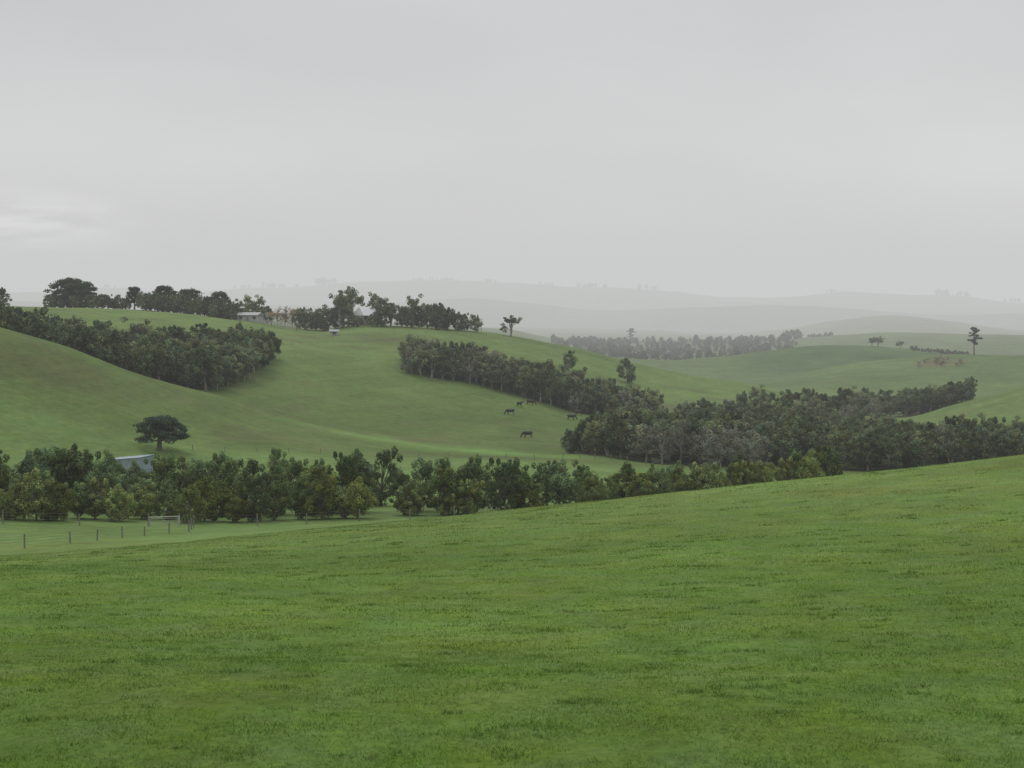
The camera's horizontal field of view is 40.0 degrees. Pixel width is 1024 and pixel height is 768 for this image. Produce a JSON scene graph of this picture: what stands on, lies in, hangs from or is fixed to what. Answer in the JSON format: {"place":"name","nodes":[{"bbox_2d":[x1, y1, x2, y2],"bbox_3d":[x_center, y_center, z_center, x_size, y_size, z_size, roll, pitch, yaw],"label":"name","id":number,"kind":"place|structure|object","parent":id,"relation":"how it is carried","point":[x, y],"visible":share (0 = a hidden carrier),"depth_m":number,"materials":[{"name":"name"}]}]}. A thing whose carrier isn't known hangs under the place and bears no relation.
{"place":"outdoors","nodes":[
{"label":"outdoors","id":0,"kind":"place"},
{"bbox_2d":[0,280,1023,767],"bbox_3d":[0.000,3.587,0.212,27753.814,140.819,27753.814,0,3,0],"label":"ground","id":1,"kind":"structure","parent":0,"point":[346,390],"depth_m":48.91,"materials":[{"name":"green plant"}]},
{"bbox_2d":[0,287,11,305],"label":"bushy tree","id":2,"kind":"object","parent":1,"relation":"on","point":[2,295],"visible":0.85,"depth_m":539.08,"materials":[{"name":"green plant"}]},
{"bbox_2d":[43,277,94,303],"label":"cypress tree","id":3,"kind":"object","parent":1,"relation":"on","point":[70,285],"visible":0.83,"depth_m":558.02,"materials":[{"name":"green plant"}]},
{"bbox_2d":[0,510,148,525],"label":"post and wire fence","id":4,"kind":"object","parent":1,"relation":"on","point":[2,518],"visible":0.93,"depth_m":141.26,"materials":[{"name":"grey wood"}]},
{"bbox_2d":[66,281,97,300],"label":"cypress tree","id":5,"kind":"object","parent":1,"relation":"on","point":[93,288],"visible":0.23,"depth_m":571.20,"materials":[{"name":"green plant"}]},
{"bbox_2d":[3,517,194,547],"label":"post and wire fence","id":6,"kind":"object","parent":1,"relation":"on","point":[122,532],"visible":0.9,"depth_m":124.56,"materials":[{"name":"grey wood"}]},
{"bbox_2d":[106,454,154,472],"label":"corrugated iron shed","id":7,"kind":"structure","parent":1,"relation":"on","point":[127,460],"depth_m":221.19,"materials":[{"name":"grey metal"}]},
{"bbox_2d":[123,465,133,471],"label":"door","id":8,"kind":"structure","parent":7,"relation":"in","point":[126,467],"depth_m":220.59,"materials":[{"name":"metal"}]},
{"bbox_2d":[125,286,143,309],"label":"cypress tree","id":9,"kind":"object","parent":1,"relation":"on","point":[133,292],"visible":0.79,"depth_m":562.54,"materials":[{"name":"green plant"}]},
{"bbox_2d":[0,302,282,390],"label":"gum tree grove","id":10,"kind":"object","parent":1,"relation":"on","point":[208,357],"visible":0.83,"depth_m":359.56,"materials":[{"name":"green plant"}]},
{"bbox_2d":[42,291,243,319],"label":"farm hedge","id":11,"kind":"object","parent":1,"relation":"on","point":[221,307],"visible":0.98,"depth_m":552.51,"materials":[{"name":"green plant"}]},
{"bbox_2d":[132,415,190,450],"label":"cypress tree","id":12,"kind":"object","parent":1,"relation":"on","point":[162,427],"visible":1,"depth_m":249.50,"materials":[{"name":"green plant"}]},
{"bbox_2d":[149,516,179,525],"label":"farm gate","id":13,"kind":"structure","parent":1,"relation":"on","point":[178,521],"depth_m":143.79,"materials":[{"name":"metal"}]},
{"bbox_2d":[152,285,178,311],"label":"cypress tree","id":14,"kind":"object","parent":1,"relation":"on","point":[167,290],"visible":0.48,"depth_m":571.07,"materials":[{"name":"green plant"}]},
{"bbox_2d":[175,287,202,301],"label":"cypress tree","id":15,"kind":"object","parent":1,"relation":"on","point":[192,293],"visible":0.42,"depth_m":574.22,"materials":[{"name":"green plant"}]},
{"bbox_2d":[0,442,402,523],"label":"shelterbelt trees","id":16,"kind":"object","parent":1,"relation":"on","point":[315,488],"visible":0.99,"depth_m":154.36,"materials":[{"name":"green plant"}]},
{"bbox_2d":[208,291,232,302],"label":"cypress tree","id":17,"kind":"object","parent":1,"relation":"on","point":[216,295],"visible":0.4,"depth_m":576.78,"materials":[{"name":"green plant"}]},
{"bbox_2d":[235,295,253,311],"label":"gum tree","id":18,"kind":"object","parent":1,"relation":"on","point":[247,299],"visible":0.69,"depth_m":587.92,"materials":[{"name":"green plant"}]},
{"bbox_2d":[232,312,263,322],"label":"machinery shed","id":19,"kind":"structure","parent":1,"relation":"on","point":[258,316],"depth_m":555.08,"materials":[{"name":"metal"}]},
{"bbox_2d":[245,302,259,311],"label":"gum tree","id":20,"kind":"object","parent":1,"relation":"on","point":[251,306],"visible":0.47,"depth_m":581.27,"materials":[{"name":"green plant"}]},
{"bbox_2d":[246,294,265,312],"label":"gum tree","id":21,"kind":"object","parent":1,"relation":"on","point":[261,301],"visible":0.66,"depth_m":587.09,"materials":[{"name":"green plant"}]},
{"bbox_2d":[260,306,273,323],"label":"gum tree","id":22,"kind":"object","parent":1,"relation":"on","point":[268,310],"visible":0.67,"depth_m":579.83,"materials":[{"name":"green plant"}]},
{"bbox_2d":[242,317,296,329],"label":"cattle yard rails","id":23,"kind":"object","parent":1,"relation":"on","point":[284,326],"visible":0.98,"depth_m":554.00,"materials":[{"name":"wood"}]},
{"bbox_2d":[267,306,287,323],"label":"bare tree","id":24,"kind":"object","parent":1,"relation":"on","point":[276,313],"visible":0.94,"depth_m":572.52,"materials":[{"name":"brown plant"}]},
{"bbox_2d":[275,305,295,325],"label":"bare tree","id":25,"kind":"object","parent":1,"relation":"on","point":[284,314],"visible":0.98,"depth_m":573.02,"materials":[{"name":"brown plant"}]},
{"bbox_2d":[285,308,296,327],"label":"bare tree","id":26,"kind":"object","parent":1,"relation":"on","point":[293,311],"visible":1,"depth_m":573.84,"materials":[{"name":"brown plant"}]},
{"bbox_2d":[291,307,307,328],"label":"gum tree","id":27,"kind":"object","parent":1,"relation":"on","point":[299,318],"visible":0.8,"depth_m":574.26,"materials":[{"name":"green plant"}]},
{"bbox_2d":[297,308,313,329],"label":"gum tree","id":28,"kind":"object","parent":1,"relation":"on","point":[308,310],"visible":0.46,"depth_m":575.45,"materials":[{"name":"green plant"}]},
{"bbox_2d":[302,313,316,329],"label":"gum tree","id":29,"kind":"object","parent":1,"relation":"on","point":[305,320],"visible":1,"depth_m":564.39,"materials":[{"name":"green plant"}]},
{"bbox_2d":[307,308,326,330],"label":"gum tree","id":30,"kind":"object","parent":1,"relation":"on","point":[316,311],"visible":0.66,"depth_m":567.70,"materials":[{"name":"green plant"}]},
{"bbox_2d":[313,312,330,330],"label":"gum tree","id":31,"kind":"object","parent":1,"relation":"on","point":[320,320],"visible":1,"depth_m":563.38,"materials":[{"name":"green plant"}]},
{"bbox_2d":[320,304,336,329],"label":"gum tree","id":32,"kind":"object","parent":1,"relation":"on","point":[326,312],"visible":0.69,"depth_m":570.78,"materials":[{"name":"green plant"}]},
{"bbox_2d":[329,329,338,335],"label":"hut","id":33,"kind":"object","parent":1,"relation":"on","point":[333,332],"visible":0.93,"depth_m":530.25,"materials":[{"name":"metal"}]},
{"bbox_2d":[325,306,345,328],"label":"gum tree","id":34,"kind":"object","parent":1,"relation":"on","point":[334,324],"visible":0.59,"depth_m":574.13,"materials":[{"name":"green plant"}]},
{"bbox_2d":[333,297,347,328],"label":"gum tree","id":35,"kind":"object","parent":1,"relation":"on","point":[340,310],"visible":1,"depth_m":565.98,"materials":[{"name":"green plant"}]},
{"bbox_2d":[328,290,353,326],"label":"gum tree","id":36,"kind":"object","parent":1,"relation":"on","point":[345,299],"visible":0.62,"depth_m":578.67,"materials":[{"name":"green plant"}]},
{"bbox_2d":[179,505,508,525],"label":"post and wire fence","id":37,"kind":"object","parent":1,"relation":"on","point":[359,513],"visible":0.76,"depth_m":150.23,"materials":[{"name":"grey wood"}]},
{"bbox_2d":[340,309,355,326],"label":"gum tree","id":38,"kind":"object","parent":1,"relation":"on","point":[349,314],"visible":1,"depth_m":568.51,"materials":[{"name":"green plant"}]},
{"bbox_2d":[342,285,364,320],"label":"gum tree","id":39,"kind":"object","parent":1,"relation":"on","point":[360,299],"visible":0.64,"depth_m":584.88,"materials":[{"name":"green plant"}]},
{"bbox_2d":[353,317,363,326],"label":"gum tree","id":40,"kind":"object","parent":1,"relation":"on","point":[360,322],"visible":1,"depth_m":566.06,"materials":[{"name":"green plant"}]},
{"bbox_2d":[353,306,377,324],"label":"farmhouse","id":41,"kind":"object","parent":1,"relation":"on","point":[364,313],"visible":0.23,"depth_m":578.00,"materials":[{"name":"white"}]},
{"bbox_2d":[366,315,377,326],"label":"gum tree","id":42,"kind":"object","parent":1,"relation":"on","point":[373,320],"visible":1,"depth_m":566.97,"materials":[{"name":"green plant"}]},
{"bbox_2d":[368,292,385,310],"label":"gum tree","id":43,"kind":"object","parent":1,"relation":"on","point":[373,300],"visible":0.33,"depth_m":585.13,"materials":[{"name":"green plant"}]},
{"bbox_2d":[367,295,394,319],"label":"gum tree","id":44,"kind":"object","parent":1,"relation":"on","point":[381,302],"visible":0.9,"depth_m":571.43,"materials":[{"name":"green plant"}]},
{"bbox_2d":[376,304,393,326],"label":"gum tree","id":45,"kind":"object","parent":1,"relation":"on","point":[382,322],"visible":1,"depth_m":567.55,"materials":[{"name":"green plant"}]},
{"bbox_2d":[381,304,399,325],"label":"gum tree","id":46,"kind":"object","parent":1,"relation":"on","point":[395,308],"visible":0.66,"depth_m":573.88,"materials":[{"name":"green plant"}]},
{"bbox_2d":[393,307,405,325],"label":"gum tree","id":47,"kind":"object","parent":1,"relation":"on","point":[399,309],"visible":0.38,"depth_m":581.90,"materials":[{"name":"green plant"}]},
{"bbox_2d":[396,306,415,326],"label":"gum tree","id":48,"kind":"object","parent":1,"relation":"on","point":[407,318],"visible":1,"depth_m":571.41,"materials":[{"name":"green plant"}]},
{"bbox_2d":[400,293,422,320],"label":"gum tree","id":49,"kind":"object","parent":1,"relation":"on","point":[411,301],"visible":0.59,"depth_m":582.00,"materials":[{"name":"green plant"}]},
{"bbox_2d":[405,305,422,327],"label":"bushy tree","id":50,"kind":"object","parent":1,"relation":"on","point":[413,311],"visible":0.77,"depth_m":577.50,"materials":[{"name":"green plant"}]},
{"bbox_2d":[411,304,424,327],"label":"bushy tree","id":51,"kind":"object","parent":1,"relation":"on","point":[417,317],"visible":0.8,"depth_m":579.10,"materials":[{"name":"green plant"}]},
{"bbox_2d":[416,303,435,328],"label":"bushy tree","id":52,"kind":"object","parent":1,"relation":"on","point":[426,310],"visible":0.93,"depth_m":578.12,"materials":[{"name":"green plant"}]},
{"bbox_2d":[422,305,439,328],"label":"bushy tree","id":53,"kind":"object","parent":1,"relation":"on","point":[431,307],"visible":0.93,"depth_m":576.57,"materials":[{"name":"green plant"}]},
{"bbox_2d":[428,302,447,328],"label":"bushy tree","id":54,"kind":"object","parent":1,"relation":"on","point":[436,305],"visible":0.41,"depth_m":581.55,"materials":[{"name":"green plant"}]},
{"bbox_2d":[431,306,452,329],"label":"bushy tree","id":55,"kind":"object","parent":1,"relation":"on","point":[442,312],"visible":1,"depth_m":572.78,"materials":[{"name":"green plant"}]},
{"bbox_2d":[438,307,456,329],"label":"bushy tree","id":56,"kind":"object","parent":1,"relation":"on","point":[452,313],"visible":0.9,"depth_m":575.62,"materials":[{"name":"green plant"}]},
{"bbox_2d":[450,311,465,330],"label":"bushy tree","id":57,"kind":"object","parent":1,"relation":"on","point":[457,323],"visible":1,"depth_m":576.22,"materials":[{"name":"green plant"}]},
{"bbox_2d":[312,331,616,360],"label":"post and wire fence","id":58,"kind":"object","parent":1,"relation":"on","point":[471,333],"visible":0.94,"depth_m":558.78,"materials":[{"name":"grey wood"}]},
{"bbox_2d":[459,312,470,330],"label":"bushy tree","id":59,"kind":"object","parent":1,"relation":"on","point":[466,322],"visible":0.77,"depth_m":581.75,"materials":[{"name":"green plant"}]},
{"bbox_2d":[467,314,482,331],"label":"bushy tree","id":60,"kind":"object","parent":1,"relation":"on","point":[475,323],"visible":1,"depth_m":575.75,"materials":[{"name":"green plant"}]},
{"bbox_2d":[385,454,610,515],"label":"shelterbelt trees","id":61,"kind":"object","parent":1,"relation":"on","point":[515,492],"visible":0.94,"depth_m":159.09,"materials":[{"name":"green plant"}]},
{"bbox_2d":[504,409,514,414],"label":"black cow","id":62,"kind":"object","parent":1,"relation":"on","point":[509,410],"visible":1,"depth_m":401.15},
{"bbox_2d":[499,315,521,336],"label":"gum tree","id":63,"kind":"object","parent":1,"relation":"on","point":[514,320],"visible":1,"depth_m":597.34,"materials":[{"name":"green plant"}]},
{"bbox_2d":[520,431,532,437],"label":"black cow","id":64,"kind":"object","parent":1,"relation":"on","point":[527,432],"visible":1,"depth_m":351.88},
{"bbox_2d":[397,333,663,415],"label":"gum tree grove","id":65,"kind":"object","parent":1,"relation":"on","point":[548,382],"visible":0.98,"depth_m":443.16,"materials":[{"name":"green plant"}]},
{"bbox_2d":[103,276,1020,302],"bbox_3d":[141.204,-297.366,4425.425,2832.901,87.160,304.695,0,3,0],"label":"distant ridge trees","id":66,"kind":"object","parent":1,"relation":"on","point":[322,281],"visible":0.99,"depth_m":4492.52,"materials":[{"name":"grey plant"}]},
{"bbox_2d":[558,350,577,369],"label":"bushy tree","id":67,"kind":"object","parent":1,"relation":"on","point":[569,354],"visible":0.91,"depth_m":520.00,"materials":[{"name":"green plant"}]},
{"bbox_2d":[567,414,577,419],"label":"black cow","id":68,"kind":"object","parent":1,"relation":"on","point":[571,415],"visible":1,"depth_m":415.36},
{"bbox_2d":[616,357,635,382],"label":"bushy tree","id":69,"kind":"object","parent":1,"relation":"on","point":[631,375],"visible":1,"depth_m":528.37,"materials":[{"name":"green plant"}]},
{"bbox_2d":[626,328,635,339],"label":"pine tree","id":70,"kind":"object","parent":1,"relation":"on","point":[631,330],"visible":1,"depth_m":1890.21,"materials":[{"name":"grey plant"}]},
{"bbox_2d":[550,332,798,359],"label":"distant woodland","id":71,"kind":"object","parent":1,"relation":"on","point":[623,348],"visible":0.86,"depth_m":1655.54,"materials":[{"name":"green plant"}]},
{"bbox_2d":[563,452,797,470],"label":"post and wire fence","id":72,"kind":"object","parent":1,"relation":"on","point":[650,460],"visible":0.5,"depth_m":284.19,"materials":[{"name":"grey wood"}]},
{"bbox_2d":[632,419,777,467],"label":"grey scrub thicket","id":73,"kind":"object","parent":1,"relation":"on","point":[713,445],"visible":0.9,"depth_m":291.82,"materials":[{"name":"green plant"}]},
{"bbox_2d":[600,444,844,499],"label":"shelterbelt trees","id":74,"kind":"object","parent":1,"relation":"on","point":[806,468],"visible":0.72,"depth_m":192.96,"materials":[{"name":"green plant"}]},
{"bbox_2d":[671,384,888,425],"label":"valley woodland","id":75,"kind":"object","parent":1,"relation":"on","point":[840,406],"visible":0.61,"depth_m":442.59,"materials":[{"name":"green plant"}]},
{"bbox_2d":[611,329,968,353],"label":"hillside trees","id":76,"kind":"object","parent":1,"relation":"on","point":[799,333],"visible":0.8,"depth_m":1801.67,"materials":[{"name":"green plant"}]},
{"bbox_2d":[560,405,1023,470],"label":"valley woodland","id":77,"kind":"object","parent":1,"relation":"on","point":[887,442],"visible":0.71,"depth_m":302.57,"materials":[{"name":"green plant"}]},
{"bbox_2d":[868,337,875,344],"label":"gum tree","id":78,"kind":"object","parent":1,"relation":"on","point":[871,340],"visible":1,"depth_m":1292.25,"materials":[{"name":"green plant"}]},
{"bbox_2d":[873,336,884,346],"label":"gum tree","id":79,"kind":"object","parent":1,"relation":"on","point":[879,339],"visible":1,"depth_m":1289.59,"materials":[{"name":"green plant"}]},
{"bbox_2d":[854,376,977,416],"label":"valley woodland","id":80,"kind":"object","parent":1,"relation":"on","point":[906,401],"visible":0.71,"depth_m":533.20,"materials":[{"name":"green plant"}]},
{"bbox_2d":[917,353,963,366],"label":"autumn scrub","id":81,"kind":"object","parent":1,"relation":"on","point":[939,361],"visible":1,"depth_m":885.12,"materials":[{"name":"brown plant"}]},
{"bbox_2d":[967,327,981,354],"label":"pine tree","id":82,"kind":"object","parent":1,"relation":"on","point":[975,330],"visible":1,"depth_m":947.66,"materials":[{"name":"green plant"}]},
{"bbox_2d":[0,0,1023,302],"label":"sky","id":83,"kind":"structure","parent":0,"point":[717,148],"materials":[{"name":"grey"}]}
]}

